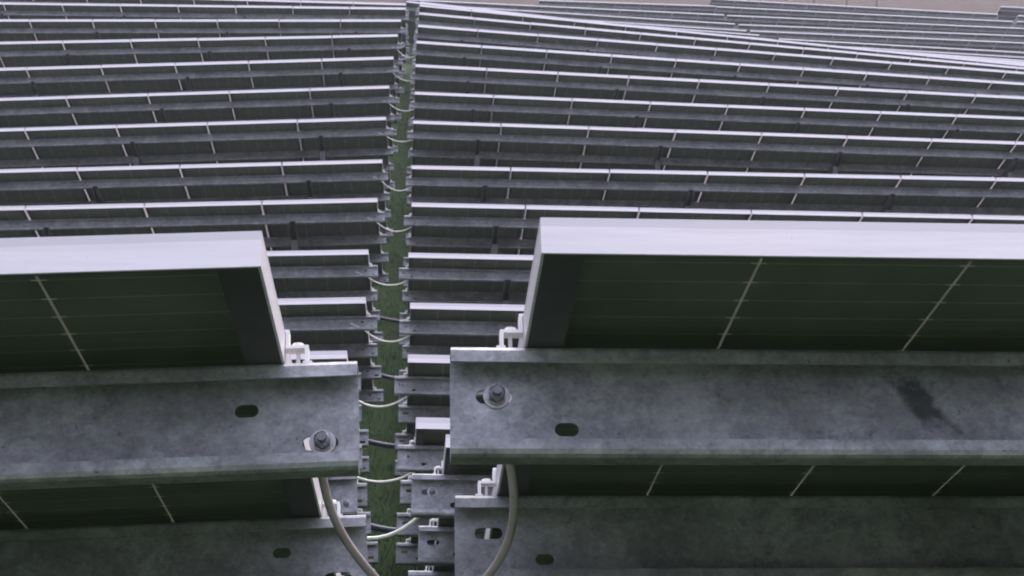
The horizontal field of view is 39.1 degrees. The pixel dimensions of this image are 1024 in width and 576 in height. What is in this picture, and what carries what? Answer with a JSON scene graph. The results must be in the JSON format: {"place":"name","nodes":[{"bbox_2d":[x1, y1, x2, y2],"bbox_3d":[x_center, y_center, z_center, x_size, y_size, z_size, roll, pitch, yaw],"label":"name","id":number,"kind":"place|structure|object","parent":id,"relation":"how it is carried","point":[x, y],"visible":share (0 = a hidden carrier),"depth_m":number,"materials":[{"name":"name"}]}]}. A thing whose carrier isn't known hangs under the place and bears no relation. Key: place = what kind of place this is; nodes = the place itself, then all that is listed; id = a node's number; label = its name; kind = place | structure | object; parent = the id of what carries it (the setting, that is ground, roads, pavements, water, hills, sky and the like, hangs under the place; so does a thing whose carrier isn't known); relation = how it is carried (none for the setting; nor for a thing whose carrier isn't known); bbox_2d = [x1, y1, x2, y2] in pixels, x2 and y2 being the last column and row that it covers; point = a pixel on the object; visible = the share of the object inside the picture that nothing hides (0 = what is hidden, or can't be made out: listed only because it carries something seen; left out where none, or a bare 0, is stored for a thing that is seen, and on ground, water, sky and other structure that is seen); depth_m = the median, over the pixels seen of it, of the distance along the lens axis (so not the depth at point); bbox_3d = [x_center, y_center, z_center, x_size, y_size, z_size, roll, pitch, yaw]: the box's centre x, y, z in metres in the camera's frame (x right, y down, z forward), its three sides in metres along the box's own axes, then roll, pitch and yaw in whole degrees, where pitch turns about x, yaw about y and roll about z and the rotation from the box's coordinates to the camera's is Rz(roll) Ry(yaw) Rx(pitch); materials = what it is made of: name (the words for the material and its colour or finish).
{"place":"outdoors","nodes":[
{"label":"outdoors","id":0,"kind":"place"},
{"bbox_2d":[194,0,1023,575],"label":"ground","id":1,"kind":"structure","parent":0,"point":[972,6],"depth_m":14.97,"materials":[{"name":"green plant"}]},
{"bbox_2d":[0,231,366,575],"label":"solar panel rack","id":2,"kind":"object","parent":1,"relation":"on","point":[168,407],"visible":0.94,"depth_m":1.19,"materials":[{"name":"metal"}]},
{"bbox_2d":[0,198,388,285],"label":"solar panel rack","id":3,"kind":"object","parent":1,"relation":"on","point":[321,224],"visible":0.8,"depth_m":12.68,"materials":[{"name":"metal"}]},
{"bbox_2d":[367,217,412,231],"bbox_3d":[-1.043,-0.563,12.771,0.484,0.133,0.018,0,5,-4],"label":"cable","id":4,"kind":"object","parent":3,"relation":"hanging from","point":[388,229],"visible":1,"depth_m":12.76,"materials":[{"name":"beige plastic"}]},
{"bbox_2d":[0,159,392,239],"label":"solar panel rack","id":5,"kind":"object","parent":1,"relation":"on","point":[339,179],"visible":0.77,"depth_m":14.61,"materials":[{"name":"metal"}]},
{"bbox_2d":[373,176,412,190],"bbox_3d":[-1.173,-1.061,14.672,0.480,0.150,0.018,0,5,-4],"label":"cable","id":6,"kind":"object","parent":5,"relation":"hanging from","point":[391,188],"visible":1,"depth_m":14.67,"materials":[{"name":"beige plastic"}]},
{"bbox_2d":[0,117,394,197],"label":"solar panel rack","id":7,"kind":"object","parent":1,"relation":"on","point":[262,141],"visible":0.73,"depth_m":16.57,"materials":[{"name":"metal"}]},
{"bbox_2d":[0,86,397,161],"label":"solar panel rack","id":8,"kind":"object","parent":1,"relation":"on","point":[207,106],"visible":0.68,"depth_m":18.36,"materials":[{"name":"metal"}]},
{"bbox_2d":[0,57,400,122],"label":"solar panel rack","id":9,"kind":"object","parent":1,"relation":"on","point":[66,81],"visible":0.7,"depth_m":20.24,"materials":[{"name":"metal"}]},
{"bbox_2d":[0,34,403,96],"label":"solar panel rack","id":10,"kind":"object","parent":1,"relation":"on","point":[26,54],"visible":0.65,"depth_m":22.08,"materials":[{"name":"metal"}]},
{"bbox_2d":[0,19,405,74],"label":"solar panel rack","id":11,"kind":"object","parent":1,"relation":"on","point":[55,29],"visible":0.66,"depth_m":23.90,"materials":[{"name":"metal"}]},
{"bbox_2d":[0,2,408,62],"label":"solar panel rack","id":12,"kind":"object","parent":1,"relation":"on","point":[15,10],"visible":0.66,"depth_m":25.74,"materials":[{"name":"metal"}]},
{"bbox_2d":[0,0,408,51],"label":"solar panel rack","id":13,"kind":"object","parent":1,"relation":"on","point":[292,3],"visible":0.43,"depth_m":27.62,"materials":[{"name":"metal"}]},
{"bbox_2d":[266,249,382,342],"bbox_3d":[-7.147,0.664,11.080,12.251,1.812,1.430,-1,5,-4],"label":"solar panel rack","id":14,"kind":"object","parent":1,"relation":"on","point":[316,274],"visible":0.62,"depth_m":10.86,"materials":[{"name":"metal"}]},
{"bbox_2d":[356,271,408,285],"bbox_3d":[-0.934,-0.072,10.867,0.484,0.110,0.018,0,5,-4],"label":"cable","id":15,"kind":"object","parent":14,"relation":"hanging from","point":[384,284],"visible":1,"depth_m":10.86,"materials":[{"name":"beige plastic"}]},
{"bbox_2d":[290,351,368,473],"bbox_3d":[-6.873,1.214,7.242,12.253,1.812,1.430,-1,5,-4],"label":"solar panel rack","id":16,"kind":"object","parent":1,"relation":"on","point":[327,356],"visible":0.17,"depth_m":6.92,"materials":[{"name":"metal"}]},
{"bbox_2d":[359,396,407,407],"bbox_3d":[-0.659,0.520,7.032,0.477,0.128,0.018,0,5,-4],"label":"cable","id":17,"kind":"object","parent":16,"relation":"hanging from","point":[400,400],"visible":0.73,"depth_m":7.03,"materials":[{"name":"beige plastic"}]},
{"bbox_2d":[278,297,382,402],"bbox_3d":[-6.972,1.004,9.169,12.247,1.812,1.430,-1,5,-4],"label":"solar panel rack","id":18,"kind":"object","parent":1,"relation":"on","point":[319,324],"visible":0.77,"depth_m":8.96,"materials":[{"name":"metal"}]},
{"bbox_2d":[351,323,415,341],"bbox_3d":[-0.774,0.276,8.956,0.457,0.123,0.018,0,5,-4],"label":"cable","id":19,"kind":"object","parent":18,"relation":"hanging from","point":[380,339],"visible":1,"depth_m":8.95,"materials":[{"name":"beige plastic"}]},
{"bbox_2d":[309,437,374,575],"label":"solar panel rack","id":20,"kind":"object","parent":1,"relation":"on","point":[343,490],"visible":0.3,"depth_m":3.15,"materials":[{"name":"metal"}]},
{"bbox_2d":[367,518,419,539],"bbox_3d":[-0.327,0.506,3.150,0.333,0.087,0.028,0,5,-4],"label":"cable","id":21,"kind":"object","parent":20,"relation":"hanging from","point":[407,525],"visible":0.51,"depth_m":3.15,"materials":[{"name":"white plastic"}]},
{"bbox_2d":[334,438,377,564],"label":"solar panel rack","id":22,"kind":"object","parent":1,"relation":"on","point":[372,548],"visible":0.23,"depth_m":5.77,"materials":[{"name":"metal"}]},
{"bbox_2d":[357,465,425,482],"bbox_3d":[-0.469,0.645,5.102,0.431,0.089,0.017,0,5,-4],"label":"cable","id":23,"kind":"object","parent":22,"relation":"hanging from","point":[386,481],"visible":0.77,"depth_m":5.10,"materials":[{"name":"beige plastic"}]},
{"bbox_2d":[371,523,418,532],"bbox_3d":[-0.489,0.971,5.823,0.767,0.056,0.039,0,5,-4],"label":"cable","id":24,"kind":"object","parent":22,"relation":"attached to","point":[380,528],"visible":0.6,"depth_m":5.81,"materials":[{"name":"black rubber"}]},
{"bbox_2d":[358,79,430,575],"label":"grass","id":25,"kind":"structure","parent":1,"relation":"on","point":[396,315],"depth_m":12.53,"materials":[{"name":"green plant"}]},
{"bbox_2d":[406,1,419,44],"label":"solar panel rack","id":26,"kind":"object","parent":1,"relation":"on","point":[411,7],"visible":0.03,"depth_m":34.00,"materials":[{"name":"metal"}]},
{"bbox_2d":[396,417,449,565],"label":"solar panel rack","id":27,"kind":"object","parent":1,"relation":"on","point":[427,449],"visible":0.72,"depth_m":5.12,"materials":[{"name":"metal"}]},
{"bbox_2d":[394,354,485,476],"bbox_3d":[5.474,1.302,8.101,12.250,1.812,1.429,1,5,-4],"label":"solar panel rack","id":28,"kind":"object","parent":1,"relation":"on","point":[424,387],"visible":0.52,"depth_m":7.06,"materials":[{"name":"metal"}]},
{"bbox_2d":[360,439,394,448],"bbox_3d":[-0.680,0.835,7.752,0.820,0.072,0.039,0,5,-4],"label":"conduit","id":29,"kind":"object","parent":28,"relation":"attached to","point":[381,444],"visible":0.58,"depth_m":7.74,"materials":[{"name":"grey metal"}]},
{"bbox_2d":[408,434,496,575],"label":"solar panel rack","id":30,"kind":"object","parent":1,"relation":"on","point":[448,485],"visible":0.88,"depth_m":3.17,"materials":[{"name":"metal"}]},
{"bbox_2d":[398,303,524,406],"bbox_3d":[5.349,1.054,10.023,12.254,1.812,1.430,1,5,-4],"label":"solar panel rack","id":31,"kind":"object","parent":1,"relation":"on","point":[441,328],"visible":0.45,"depth_m":8.98,"materials":[{"name":"metal"}]},
{"bbox_2d":[374,373,394,380],"bbox_3d":[-0.794,0.598,9.676,0.798,0.080,0.039,0,5,-4],"label":"conduit","id":32,"kind":"object","parent":31,"relation":"attached to","point":[385,376],"visible":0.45,"depth_m":9.66,"materials":[{"name":"grey metal"}]},
{"bbox_2d":[399,253,533,345],"bbox_3d":[5.202,0.694,11.934,12.257,1.812,1.429,1,5,-4],"label":"solar panel rack","id":33,"kind":"object","parent":1,"relation":"on","point":[467,278],"visible":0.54,"depth_m":10.93,"materials":[{"name":"metal"}]},
{"bbox_2d":[367,315,398,322],"bbox_3d":[-0.954,0.253,11.588,0.826,0.072,0.039,0,5,-4],"label":"conduit","id":34,"kind":"object","parent":33,"relation":"attached to","point":[389,319],"visible":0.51,"depth_m":11.58,"materials":[{"name":"grey metal"}]},
{"bbox_2d":[414,2,613,42],"bbox_3d":[3.858,-4.854,32.846,12.243,1.812,1.430,6,5,-4],"label":"solar panel rack","id":35,"kind":"object","parent":1,"relation":"on","point":[416,30],"visible":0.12,"depth_m":31.73,"materials":[{"name":"metal"}]},
{"bbox_2d":[413,2,625,45],"bbox_3d":[3.985,-4.482,30.933,12.249,1.812,1.428,5,5,-4],"label":"solar panel rack","id":36,"kind":"object","parent":1,"relation":"on","point":[422,3],"visible":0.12,"depth_m":29.81,"materials":[{"name":"metal"}]},
{"bbox_2d":[408,0,724,22],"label":"solar panel rack","id":37,"kind":"object","parent":1,"relation":"on","point":[705,17],"visible":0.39,"depth_m":55.13,"materials":[{"name":"metal"}]},
{"bbox_2d":[473,7,735,28],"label":"solar panel rack","id":38,"kind":"object","parent":1,"relation":"on","point":[651,21],"visible":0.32,"depth_m":53.31,"materials":[{"name":"metal"}]},
{"bbox_2d":[537,0,716,13],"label":"solar panel rack","id":39,"kind":"object","parent":1,"relation":"on","point":[709,9],"visible":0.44,"depth_m":57.17,"materials":[{"name":"metal"}]},
{"bbox_2d":[579,19,746,33],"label":"solar panel rack","id":40,"kind":"object","parent":1,"relation":"on","point":[707,29],"visible":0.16,"depth_m":51.48,"materials":[{"name":"metal"}]},
{"bbox_2d":[624,24,758,37],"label":"solar panel rack","id":41,"kind":"object","parent":1,"relation":"on","point":[735,34],"visible":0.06,"depth_m":49.62,"materials":[{"name":"metal"}]},
{"bbox_2d":[403,202,1023,286],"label":"solar panel rack","id":42,"kind":"object","parent":1,"relation":"on","point":[455,228],"visible":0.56,"depth_m":12.92,"materials":[{"name":"metal"}]},
{"bbox_2d":[405,165,1023,241],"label":"solar panel rack","id":43,"kind":"object","parent":1,"relation":"on","point":[751,191],"visible":0.58,"depth_m":15.02,"materials":[{"name":"metal"}]},
{"bbox_2d":[406,120,1023,199],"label":"solar panel rack","id":44,"kind":"object","parent":1,"relation":"on","point":[442,143],"visible":0.65,"depth_m":16.98,"materials":[{"name":"metal"}]},
{"bbox_2d":[408,92,1023,167],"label":"solar panel rack","id":45,"kind":"object","parent":1,"relation":"on","point":[450,107],"visible":0.48,"depth_m":18.82,"materials":[{"name":"metal"}]},
{"bbox_2d":[408,64,1023,126],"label":"solar panel rack","id":46,"kind":"object","parent":1,"relation":"on","point":[463,80],"visible":0.45,"depth_m":20.72,"materials":[{"name":"metal"}]},
{"bbox_2d":[410,41,1023,101],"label":"solar panel rack","id":47,"kind":"object","parent":1,"relation":"on","point":[448,54],"visible":0.46,"depth_m":22.59,"materials":[{"name":"metal"}]},
{"bbox_2d":[412,25,1023,82],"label":"solar panel rack","id":48,"kind":"object","parent":1,"relation":"on","point":[429,33],"visible":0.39,"depth_m":24.45,"materials":[{"name":"metal"}]},
{"bbox_2d":[412,12,1023,71],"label":"solar panel rack","id":49,"kind":"object","parent":1,"relation":"on","point":[430,19],"visible":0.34,"depth_m":26.30,"materials":[{"name":"metal"}]},
{"bbox_2d":[413,4,1023,66],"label":"solar panel rack","id":50,"kind":"object","parent":1,"relation":"on","point":[501,16],"visible":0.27,"depth_m":28.20,"materials":[{"name":"metal"}]},
{"bbox_2d":[450,217,1023,575],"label":"solar panel rack","id":51,"kind":"object","parent":1,"relation":"on","point":[675,397],"visible":0.99,"depth_m":1.20,"materials":[{"name":"metal"}]},
{"bbox_2d":[318,465,518,575],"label":"cable","id":52,"kind":"object","parent":51,"relation":"hanging from","point":[368,569],"visible":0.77,"depth_m":1.30,"materials":[{"name":"beige plastic"}]},
{"bbox_2d":[709,0,997,19],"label":"solar panel rack","id":53,"kind":"object","parent":1,"relation":"on","point":[835,8],"visible":0.36,"depth_m":59.74,"materials":[{"name":"metal"}]},
{"bbox_2d":[714,6,1012,26],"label":"solar panel rack","id":54,"kind":"object","parent":1,"relation":"on","point":[742,11],"visible":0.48,"depth_m":57.85,"materials":[{"name":"metal"}]},
{"bbox_2d":[725,15,1023,34],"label":"solar panel rack","id":55,"kind":"object","parent":1,"relation":"on","point":[787,21],"visible":0.42,"depth_m":55.97,"materials":[{"name":"metal"}]},
{"bbox_2d":[736,24,1023,41],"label":"solar panel rack","id":56,"kind":"object","parent":1,"relation":"on","point":[943,35],"visible":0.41,"depth_m":54.01,"materials":[{"name":"metal"}]},
{"bbox_2d":[749,30,1023,51],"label":"solar panel rack","id":57,"kind":"object","parent":1,"relation":"on","point":[968,44],"visible":0.31,"depth_m":52.15,"materials":[{"name":"metal"}]},
{"bbox_2d":[778,38,1023,56],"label":"solar panel rack","id":58,"kind":"object","parent":1,"relation":"on","point":[940,49],"visible":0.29,"depth_m":50.19,"materials":[{"name":"metal"}]},
{"bbox_2d":[828,45,1023,59],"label":"solar panel rack","id":59,"kind":"object","parent":1,"relation":"on","point":[989,56],"visible":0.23,"depth_m":48.30,"materials":[{"name":"metal"}]},
{"bbox_2d":[886,50,1023,61],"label":"solar panel rack","id":60,"kind":"object","parent":1,"relation":"on","point":[965,56],"visible":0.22,"depth_m":46.34,"materials":[{"name":"metal"}]},
{"bbox_2d":[917,53,1021,61],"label":"solar panel rack","id":61,"kind":"object","parent":1,"relation":"on","point":[978,58],"visible":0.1,"depth_m":44.40,"materials":[{"name":"metal"}]},
{"bbox_2d":[947,56,1023,62],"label":"solar panel rack","id":62,"kind":"object","parent":1,"relation":"on","point":[986,59],"visible":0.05,"depth_m":42.45,"materials":[{"name":"metal"}]},
{"bbox_2d":[995,6,1023,23],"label":"solar panel rack","id":63,"kind":"object","parent":1,"relation":"on","point":[1006,13],"visible":0.5,"depth_m":62.38,"materials":[{"name":"metal"}]},
{"bbox_2d":[1013,21,1023,27],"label":"solar panel rack","id":64,"kind":"object","parent":1,"relation":"on","point":[1018,24],"visible":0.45,"depth_m":58.28,"materials":[{"name":"metal"}]},
{"bbox_2d":[1013,15,1023,25],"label":"solar panel rack","id":65,"kind":"object","parent":1,"relation":"on","point":[1020,18],"visible":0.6,"depth_m":60.23,"materials":[{"name":"metal"}]}
]}

